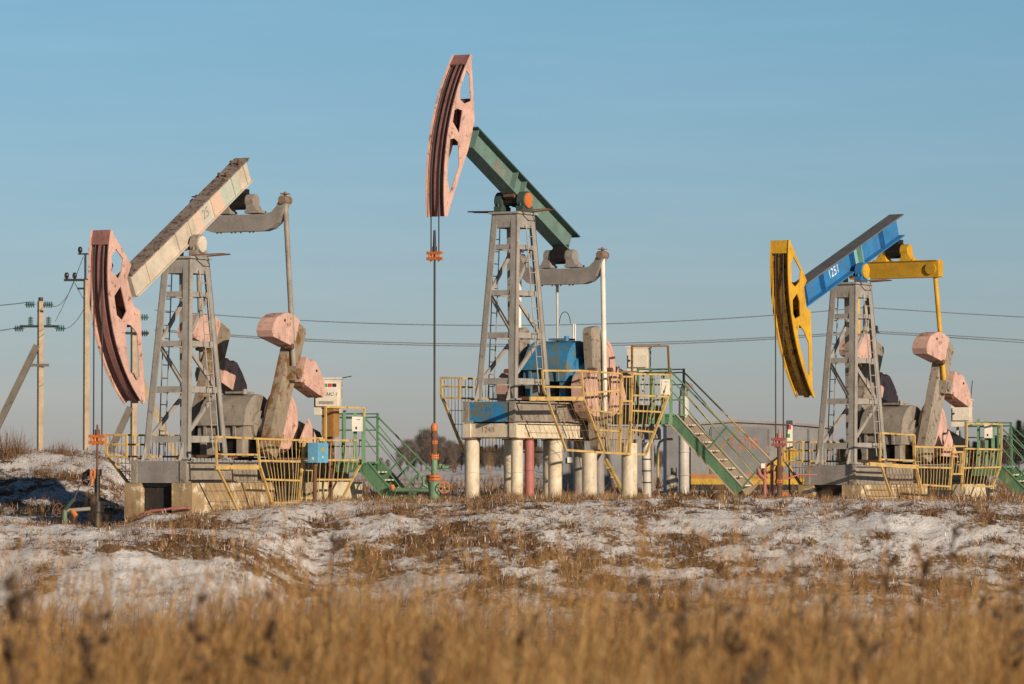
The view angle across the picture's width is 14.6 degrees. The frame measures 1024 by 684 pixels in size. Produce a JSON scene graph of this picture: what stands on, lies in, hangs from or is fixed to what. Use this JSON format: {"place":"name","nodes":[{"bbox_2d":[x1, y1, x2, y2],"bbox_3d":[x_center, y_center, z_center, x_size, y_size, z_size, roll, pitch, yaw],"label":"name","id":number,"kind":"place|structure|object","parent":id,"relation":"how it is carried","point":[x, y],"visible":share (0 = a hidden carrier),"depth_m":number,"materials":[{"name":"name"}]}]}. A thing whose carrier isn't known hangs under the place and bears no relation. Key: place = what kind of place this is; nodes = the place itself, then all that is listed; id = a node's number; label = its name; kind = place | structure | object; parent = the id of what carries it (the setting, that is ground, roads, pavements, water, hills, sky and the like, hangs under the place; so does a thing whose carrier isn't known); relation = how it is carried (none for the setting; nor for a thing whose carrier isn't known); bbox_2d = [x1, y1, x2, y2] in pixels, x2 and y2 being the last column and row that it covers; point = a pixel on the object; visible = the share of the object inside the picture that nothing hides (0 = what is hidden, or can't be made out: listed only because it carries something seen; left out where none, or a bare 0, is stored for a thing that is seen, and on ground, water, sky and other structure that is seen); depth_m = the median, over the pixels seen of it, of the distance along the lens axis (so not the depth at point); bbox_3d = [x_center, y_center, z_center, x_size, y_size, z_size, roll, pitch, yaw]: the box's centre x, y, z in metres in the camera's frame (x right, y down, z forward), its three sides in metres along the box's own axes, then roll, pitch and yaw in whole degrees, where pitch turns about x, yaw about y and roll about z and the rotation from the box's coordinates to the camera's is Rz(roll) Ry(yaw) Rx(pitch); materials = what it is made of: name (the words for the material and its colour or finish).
{"place":"outdoors","nodes":[
{"label":"outdoors","id":0,"kind":"place"},
{"bbox_2d":[155,330,844,346],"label":"power cable","id":1,"kind":"object","parent":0,"point":[504,346],"visible":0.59,"depth_m":200.68,"materials":[{"name":"metal"}]},
{"bbox_2d":[876,333,1023,342],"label":"power cable","id":2,"kind":"object","parent":1,"relation":"attached to","point":[952,337],"visible":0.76,"depth_m":202.34,"materials":[{"name":"metal"}]},
{"bbox_2d":[0,450,1023,683],"bbox_3d":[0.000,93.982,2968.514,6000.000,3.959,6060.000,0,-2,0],"label":"ground","id":3,"kind":"structure","parent":0,"point":[899,529],"depth_m":88.89,"materials":[{"name":"snow"}]},
{"bbox_2d":[2,568,29,683],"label":"dry weed","id":4,"kind":"object","parent":3,"relation":"on","point":[14,603],"visible":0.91,"depth_m":14.96,"materials":[{"name":"plant"}]},
{"bbox_2d":[0,424,34,461],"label":"bare bush","id":5,"kind":"object","parent":3,"relation":"on","point":[5,451],"visible":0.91,"depth_m":108.81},
{"bbox_2d":[1,587,40,683],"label":"dry weed","id":6,"kind":"object","parent":3,"relation":"on","point":[30,591],"visible":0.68,"depth_m":15.97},
{"bbox_2d":[0,430,43,453],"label":"bare bush","id":7,"kind":"object","parent":3,"relation":"on","point":[29,450],"visible":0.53,"depth_m":109.89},
{"bbox_2d":[0,297,64,451],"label":"utility pole","id":8,"kind":"object","parent":3,"relation":"on","point":[38,348],"visible":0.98,"depth_m":199.91,"materials":[{"name":"concrete"}]},
{"bbox_2d":[46,437,78,455],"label":"bare bush","id":9,"kind":"object","parent":3,"relation":"on","point":[60,449],"visible":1,"depth_m":109.90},
{"bbox_2d":[64,247,89,449],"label":"utility pole","id":10,"kind":"object","parent":3,"relation":"on","point":[86,348],"visible":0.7,"depth_m":150.00,"materials":[{"name":"concrete"}]},
{"bbox_2d":[53,468,106,527],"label":"wellhead","id":11,"kind":"object","parent":3,"relation":"on","point":[97,473],"visible":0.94,"depth_m":89.44,"materials":[{"name":"black metal"}]},
{"bbox_2d":[77,603,112,683],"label":"dry weed","id":12,"kind":"object","parent":3,"relation":"on","point":[87,645],"visible":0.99,"depth_m":15.94,"materials":[{"name":"plant"}]},
{"bbox_2d":[100,544,119,552],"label":"earth clod","id":13,"kind":"object","parent":3,"relation":"on","point":[110,548],"visible":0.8,"depth_m":85.76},
{"bbox_2d":[108,314,181,460],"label":"utility pole","id":14,"kind":"object","parent":3,"relation":"on","point":[130,412],"visible":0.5,"depth_m":199.81,"materials":[{"name":"concrete"}]},
{"bbox_2d":[120,507,190,524],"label":"ground hose","id":15,"kind":"object","parent":3,"relation":"on","point":[166,509],"visible":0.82,"depth_m":91.42,"materials":[{"name":"rubber"}]},
{"bbox_2d":[183,594,217,683],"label":"dry weed","id":16,"kind":"object","parent":3,"relation":"on","point":[201,599],"visible":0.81,"depth_m":17.94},
{"bbox_2d":[124,482,361,521],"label":"concrete foundation","id":17,"kind":"object","parent":3,"relation":"on","point":[174,495],"visible":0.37,"depth_m":92.23,"materials":[{"name":"concrete"}]},
{"bbox_2d":[88,158,351,485],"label":"pumpjack","id":18,"kind":"object","parent":17,"relation":"on","point":[211,412],"visible":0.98,"depth_m":93.32,"materials":[{"name":"grey paint"}]},
{"bbox_2d":[105,434,253,482],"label":"guard railing","id":19,"kind":"object","parent":18,"relation":"attached to","point":[117,456],"visible":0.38,"depth_m":93.13,"materials":[{"name":"metal"}]},
{"bbox_2d":[243,590,294,683],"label":"dry weed","id":20,"kind":"object","parent":3,"relation":"on","point":[268,637],"visible":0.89,"depth_m":17.96,"materials":[{"name":"plant"}]},
{"bbox_2d":[214,406,365,510],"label":"guard railing","id":21,"kind":"object","parent":3,"relation":"on","point":[217,467],"visible":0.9,"depth_m":93.68,"materials":[{"name":"metal"}]},
{"bbox_2d":[343,410,365,461],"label":"meter box","id":22,"kind":"object","parent":21,"relation":"attached to","point":[358,423],"visible":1,"depth_m":96.72,"materials":[{"name":"white paint"}]},
{"bbox_2d":[308,439,327,502],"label":"junction box","id":23,"kind":"object","parent":3,"relation":"on","point":[317,452],"visible":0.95,"depth_m":94.00,"materials":[{"name":"blue paint"}]},
{"bbox_2d":[321,407,340,500],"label":"brown box","id":24,"kind":"object","parent":3,"relation":"on","point":[332,422],"visible":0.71,"depth_m":96.61,"materials":[{"name":"paint"}]},
{"bbox_2d":[314,376,351,458],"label":"control cabinet","id":25,"kind":"object","parent":3,"relation":"on","point":[333,395],"visible":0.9,"depth_m":98.91,"materials":[{"name":"metal"}]},
{"bbox_2d":[321,520,345,676],"bbox_3d":[-1.073,1.725,23.976,0.133,1.321,0.122,1,-2,-37],"label":"dry weed","id":26,"kind":"object","parent":3,"relation":"on","point":[335,543],"visible":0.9,"depth_m":23.97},
{"bbox_2d":[327,413,430,499],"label":"access stair","id":27,"kind":"object","parent":3,"relation":"on","point":[374,474],"visible":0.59,"depth_m":97.76,"materials":[{"name":"metal"}]},
{"bbox_2d":[394,446,407,466],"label":"bare tree","id":28,"kind":"object","parent":3,"relation":"on","point":[401,449],"visible":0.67,"depth_m":766.00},
{"bbox_2d":[399,439,415,470],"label":"bare tree","id":29,"kind":"object","parent":3,"relation":"on","point":[407,442],"visible":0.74,"depth_m":785.93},
{"bbox_2d":[413,434,430,470],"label":"bare tree","id":30,"kind":"object","parent":3,"relation":"on","point":[420,462],"visible":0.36,"depth_m":827.80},
{"bbox_2d":[390,423,457,500],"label":"wellhead","id":31,"kind":"object","parent":3,"relation":"on","point":[433,484],"visible":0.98,"depth_m":96.59,"materials":[{"name":"green paint"}]},
{"bbox_2d":[412,426,440,470],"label":"bare tree","id":32,"kind":"object","parent":3,"relation":"on","point":[426,439],"visible":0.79,"depth_m":767.00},
{"bbox_2d":[422,443,430,468],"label":"bare tree","id":33,"kind":"object","parent":3,"relation":"on","point":[428,451],"visible":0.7,"depth_m":761.66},
{"bbox_2d":[418,623,442,683],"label":"dry weed","id":34,"kind":"object","parent":3,"relation":"on","point":[425,674],"visible":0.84,"depth_m":14.94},
{"bbox_2d":[437,435,447,470],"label":"bare tree","id":35,"kind":"object","parent":3,"relation":"on","point":[441,459],"visible":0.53,"depth_m":786.09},
{"bbox_2d":[440,439,458,470],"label":"bare tree","id":36,"kind":"object","parent":3,"relation":"on","point":[450,444],"visible":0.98,"depth_m":771.24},
{"bbox_2d":[448,447,459,469],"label":"bare tree","id":37,"kind":"object","parent":3,"relation":"on","point":[457,456],"visible":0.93,"depth_m":774.50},
{"bbox_2d":[451,443,461,466],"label":"pine tree","id":38,"kind":"object","parent":3,"relation":"on","point":[459,462],"visible":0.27,"depth_m":852.97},
{"bbox_2d":[458,442,464,469],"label":"bare tree","id":39,"kind":"object","parent":3,"relation":"on","point":[462,456],"visible":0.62,"depth_m":855.99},
{"bbox_2d":[479,446,486,469],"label":"pine tree","id":40,"kind":"object","parent":3,"relation":"on","point":[481,466],"visible":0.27,"depth_m":810.11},
{"bbox_2d":[480,447,491,470],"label":"bare tree","id":41,"kind":"object","parent":3,"relation":"on","point":[484,457],"visible":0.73,"depth_m":783.56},
{"bbox_2d":[487,446,499,469],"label":"bare tree","id":42,"kind":"object","parent":3,"relation":"on","point":[495,457],"visible":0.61,"depth_m":803.95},
{"bbox_2d":[490,444,501,467],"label":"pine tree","id":43,"kind":"object","parent":3,"relation":"on","point":[497,448],"visible":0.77,"depth_m":808.59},
{"bbox_2d":[498,444,503,465],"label":"bare tree","id":44,"kind":"object","parent":3,"relation":"on","point":[502,458],"visible":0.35,"depth_m":793.76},
{"bbox_2d":[0,433,1023,683],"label":"tall grass","id":45,"kind":"structure","parent":3,"relation":"on","point":[380,657],"depth_m":21.55,"materials":[{"name":"plant"}]},
{"bbox_2d":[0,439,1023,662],"bbox_3d":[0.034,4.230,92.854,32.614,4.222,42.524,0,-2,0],"label":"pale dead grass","id":46,"kind":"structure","parent":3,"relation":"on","point":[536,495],"depth_m":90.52,"materials":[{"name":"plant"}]},
{"bbox_2d":[516,578,542,683],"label":"dry weed","id":47,"kind":"object","parent":3,"relation":"on","point":[534,586],"visible":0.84,"depth_m":19.96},
{"bbox_2d":[534,448,539,467],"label":"bare tree","id":48,"kind":"object","parent":3,"relation":"on","point":[536,455],"visible":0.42,"depth_m":809.41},
{"bbox_2d":[534,445,542,469],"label":"bare tree","id":49,"kind":"object","parent":3,"relation":"on","point":[538,465],"visible":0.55,"depth_m":830.68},
{"bbox_2d":[463,423,660,498],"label":"concrete platform","id":50,"kind":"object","parent":3,"relation":"on","point":[589,467],"visible":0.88,"depth_m":100.23,"materials":[{"name":"beige paint"}]},
{"bbox_2d":[425,54,660,449],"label":"pumpjack","id":51,"kind":"object","parent":50,"relation":"on","point":[518,382],"visible":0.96,"depth_m":100.00,"materials":[{"name":"grey paint"}]},
{"bbox_2d":[440,377,564,452],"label":"guard railing","id":52,"kind":"object","parent":51,"relation":"attached to","point":[443,398],"visible":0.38,"depth_m":100.31,"materials":[{"name":"metal"}]},
{"bbox_2d":[556,285,570,337],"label":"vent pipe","id":53,"kind":"object","parent":51,"relation":"attached to","point":[557,289],"visible":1,"depth_m":102.40,"materials":[{"name":"white metal"}]},
{"bbox_2d":[573,324,575,340],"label":"vent tube","id":54,"kind":"object","parent":51,"relation":"attached to","point":[574,331],"visible":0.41,"depth_m":104.85,"materials":[{"name":"white paint"}]},
{"bbox_2d":[529,345,671,455],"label":"guard railing","id":55,"kind":"object","parent":50,"relation":"attached to","point":[588,410],"visible":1,"depth_m":100.96,"materials":[{"name":"metal"}]},
{"bbox_2d":[652,375,672,423],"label":"meter box","id":56,"kind":"object","parent":55,"relation":"attached to","point":[666,383],"visible":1,"depth_m":103.58,"materials":[{"name":"white paint"}]},
{"bbox_2d":[563,439,641,493],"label":"site shed","id":57,"kind":"structure","parent":3,"relation":"on","point":[614,460],"depth_m":117.94,"materials":[{"name":"grey paint"}]},
{"bbox_2d":[604,458,640,492],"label":"yellow steps","id":58,"kind":"structure","parent":3,"relation":"on","point":[609,467],"depth_m":107.87,"materials":[{"name":"paint"}]},
{"bbox_2d":[626,346,651,490],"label":"control cabinet","id":59,"kind":"object","parent":3,"relation":"on","point":[641,357],"visible":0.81,"depth_m":105.34,"materials":[{"name":"metal"}]},
{"bbox_2d":[642,442,650,497],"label":"leaning column","id":60,"kind":"structure","parent":3,"relation":"on","point":[646,470],"depth_m":102.86,"materials":[{"name":"concrete"}]},
{"bbox_2d":[637,576,660,678],"bbox_3d":[0.677,1.720,19.965,0.134,1.104,0.104,0,-2,0],"label":"dry weed","id":61,"kind":"object","parent":3,"relation":"on","point":[641,604],"visible":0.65,"depth_m":19.96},
{"bbox_2d":[655,450,662,467],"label":"bare tree","id":62,"kind":"object","parent":3,"relation":"on","point":[660,457],"visible":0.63,"depth_m":854.89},
{"bbox_2d":[655,438,672,491],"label":"bent pipe","id":63,"kind":"object","parent":3,"relation":"on","point":[660,441],"visible":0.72,"depth_m":109.92,"materials":[{"name":"metal"}]},
{"bbox_2d":[662,424,678,492],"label":"shed annex","id":64,"kind":"object","parent":3,"relation":"on","point":[670,454],"visible":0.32,"depth_m":121.36,"materials":[{"name":"grey paint"}]},
{"bbox_2d":[665,468,677,494],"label":"pump motor","id":65,"kind":"object","parent":3,"relation":"on","point":[672,479],"visible":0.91,"depth_m":110.72,"materials":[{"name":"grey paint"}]},
{"bbox_2d":[670,579,699,683],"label":"dry weed","id":66,"kind":"object","parent":3,"relation":"on","point":[682,602],"visible":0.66,"depth_m":17.97,"materials":[{"name":"plant"}]},
{"bbox_2d":[678,382,692,494],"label":"pillar","id":67,"kind":"structure","parent":3,"relation":"on","point":[683,474],"depth_m":111.83,"materials":[{"name":"white metal"}]},
{"bbox_2d":[678,495,695,500],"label":"earth clod","id":68,"kind":"object","parent":3,"relation":"on","point":[688,497],"visible":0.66,"depth_m":93.29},
{"bbox_2d":[637,368,775,495],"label":"access stair","id":69,"kind":"object","parent":3,"relation":"on","point":[693,434],"visible":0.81,"depth_m":103.77,"materials":[{"name":"metal"}]},
{"bbox_2d":[697,584,732,683],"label":"dry weed","id":70,"kind":"object","parent":3,"relation":"on","point":[728,608],"visible":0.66,"depth_m":15.95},
{"bbox_2d":[711,493,727,500],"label":"earth clod","id":71,"kind":"object","parent":3,"relation":"on","point":[718,497],"visible":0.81,"depth_m":93.29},
{"bbox_2d":[717,609,747,683],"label":"dry weed","id":72,"kind":"object","parent":3,"relation":"on","point":[737,635],"visible":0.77,"depth_m":15.97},
{"bbox_2d":[689,420,832,493],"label":"fence","id":73,"kind":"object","parent":3,"relation":"on","point":[760,434],"depth_m":121.92,"materials":[{"name":"metal"}]},
{"bbox_2d":[711,427,766,484],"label":"sign","id":74,"kind":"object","parent":73,"relation":"in","point":[760,433],"depth_m":121.93,"materials":[{"name":"metal"}]},
{"bbox_2d":[741,627,784,683],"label":"dry weed","id":75,"kind":"object","parent":3,"relation":"on","point":[758,677],"visible":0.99,"depth_m":13.98,"materials":[{"name":"plant"}]},
{"bbox_2d":[756,461,773,497],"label":"red standpipe","id":76,"kind":"object","parent":3,"relation":"on","point":[763,476],"visible":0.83,"depth_m":100.91,"materials":[{"name":"metal"}]},
{"bbox_2d":[786,420,792,494],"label":"warning sign","id":77,"kind":"object","parent":3,"relation":"on","point":[789,430],"visible":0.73,"depth_m":104.97,"materials":[{"name":"metal"}]},
{"bbox_2d":[781,544,799,679],"bbox_3d":[1.675,1.799,23.952,0.101,1.182,0.150,-1,-2,36],"label":"dry weed","id":78,"kind":"object","parent":3,"relation":"on","point":[793,570],"visible":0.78,"depth_m":23.96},
{"bbox_2d":[771,447,817,497],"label":"wellhead","id":79,"kind":"object","parent":3,"relation":"on","point":[779,479],"visible":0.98,"depth_m":100.67,"materials":[{"name":"metal"}]},
{"bbox_2d":[810,581,841,682],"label":"dry weed","id":80,"kind":"object","parent":3,"relation":"on","point":[828,622],"visible":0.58,"depth_m":21.96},
{"bbox_2d":[834,438,844,464],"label":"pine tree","id":81,"kind":"object","parent":3,"relation":"on","point":[841,440],"visible":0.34,"depth_m":764.22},
{"bbox_2d":[843,615,888,683],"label":"dry weed","id":82,"kind":"object","parent":3,"relation":"on","point":[853,625],"visible":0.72,"depth_m":14.98,"materials":[{"name":"plant"}]},
{"bbox_2d":[861,301,878,466],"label":"utility pole","id":83,"kind":"object","parent":3,"relation":"on","point":[876,327],"visible":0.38,"depth_m":200.04,"materials":[{"name":"concrete"}]},
{"bbox_2d":[155,329,835,344],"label":"power cable","id":84,"kind":"object","parent":83,"relation":"hanging from","point":[530,344],"visible":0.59,"depth_m":200.09,"materials":[{"name":"metal"}]},
{"bbox_2d":[156,307,863,325],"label":"power cable","id":85,"kind":"object","parent":83,"relation":"hanging from","point":[521,325],"visible":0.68,"depth_m":200.12,"materials":[{"name":"metal"}]},
{"bbox_2d":[877,308,1018,316],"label":"power cable","id":86,"kind":"object","parent":83,"relation":"hanging from","point":[948,312],"visible":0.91,"depth_m":201.78,"materials":[{"name":"metal"}]},
{"bbox_2d":[879,331,1023,340],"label":"power cable","id":87,"kind":"object","parent":83,"relation":"hanging from","point":[954,335],"visible":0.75,"depth_m":202.03,"materials":[{"name":"metal"}]},
{"bbox_2d":[874,518,897,683],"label":"dry weed","id":88,"kind":"object","parent":3,"relation":"on","point":[894,557],"visible":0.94,"depth_m":25.96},
{"bbox_2d":[798,484,995,499],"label":"concrete foundation","id":89,"kind":"object","parent":3,"relation":"on","point":[877,491],"visible":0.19,"depth_m":103.58,"materials":[{"name":"concrete"}]},
{"bbox_2d":[770,214,990,487],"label":"pumpjack","id":90,"kind":"object","parent":89,"relation":"on","point":[873,409],"visible":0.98,"depth_m":104.30,"materials":[{"name":"grey paint"}]},
{"bbox_2d":[782,441,902,484],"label":"guard railing","id":91,"kind":"object","parent":90,"relation":"attached to","point":[786,461],"visible":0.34,"depth_m":104.39,"materials":[{"name":"metal"}]},
{"bbox_2d":[909,544,933,682],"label":"dry weed","id":92,"kind":"object","parent":3,"relation":"on","point":[925,571],"visible":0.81,"depth_m":22.95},
{"bbox_2d":[869,422,1001,494],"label":"guard railing","id":93,"kind":"object","parent":3,"relation":"on","point":[962,467],"visible":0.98,"depth_m":104.46,"materials":[{"name":"metal"}]},
{"bbox_2d":[977,419,994,465],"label":"meter box","id":94,"kind":"object","parent":93,"relation":"attached to","point":[989,431],"visible":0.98,"depth_m":107.44,"materials":[{"name":"white paint"}]},
{"bbox_2d":[941,523,964,639],"bbox_3d":[2.969,1.833,26.940,0.160,1.225,0.121,0,-2,0],"label":"dry weed","id":95,"kind":"object","parent":3,"relation":"on","point":[955,533],"visible":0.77,"depth_m":26.95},
{"bbox_2d":[951,381,973,466],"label":"control cabinet","id":96,"kind":"object","parent":3,"relation":"on","point":[960,416],"visible":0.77,"depth_m":109.27,"materials":[{"name":"metal"}]},
{"bbox_2d":[969,441,982,464],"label":"pine tree","id":97,"kind":"object","parent":3,"relation":"on","point":[974,443],"visible":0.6,"depth_m":775.55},
{"bbox_2d":[975,438,984,464],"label":"bare tree","id":98,"kind":"object","parent":3,"relation":"on","point":[982,443],"visible":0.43,"depth_m":781.19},
{"bbox_2d":[982,438,990,464],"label":"pine tree","id":99,"kind":"object","parent":3,"relation":"on","point":[989,444],"visible":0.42,"depth_m":773.38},
{"bbox_2d":[977,541,1000,653],"bbox_3d":[2.973,1.836,24.968,0.133,1.192,0.134,-1,-2,30],"label":"dry weed","id":100,"kind":"object","parent":3,"relation":"on","point":[986,566],"visible":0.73,"depth_m":24.96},
{"bbox_2d":[984,435,1003,465],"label":"pine tree","id":101,"kind":"object","parent":3,"relation":"on","point":[995,450],"visible":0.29,"depth_m":768.67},
{"bbox_2d":[965,422,1023,495],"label":"access stair","id":102,"kind":"object","parent":3,"relation":"on","point":[1016,478],"visible":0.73,"depth_m":108.11,"materials":[{"name":"metal"}]},
{"bbox_2d":[999,435,1013,465],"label":"pine tree","id":103,"kind":"object","parent":3,"relation":"on","point":[1004,449],"visible":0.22,"depth_m":848.11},
{"bbox_2d":[999,440,1015,465],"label":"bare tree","id":104,"kind":"object","parent":3,"relation":"on","point":[1006,458],"visible":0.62,"depth_m":762.50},
{"bbox_2d":[992,582,1023,683],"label":"dry weed","id":105,"kind":"object","parent":3,"relation":"on","point":[996,612],"visible":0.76,"depth_m":18.96,"materials":[{"name":"plant"}]},
{"bbox_2d":[1003,428,1020,463],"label":"pine tree","id":106,"kind":"object","parent":3,"relation":"on","point":[1013,443],"visible":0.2,"depth_m":811.76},
{"bbox_2d":[1012,420,1023,468],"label":"pine tree","id":107,"kind":"object","parent":3,"relation":"on","point":[1018,426],"visible":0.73,"depth_m":787.24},
{"bbox_2d":[0,0,1023,466],"label":"sky","id":108,"kind":"structure","parent":0,"point":[678,139],"materials":[{"name":"blue"}]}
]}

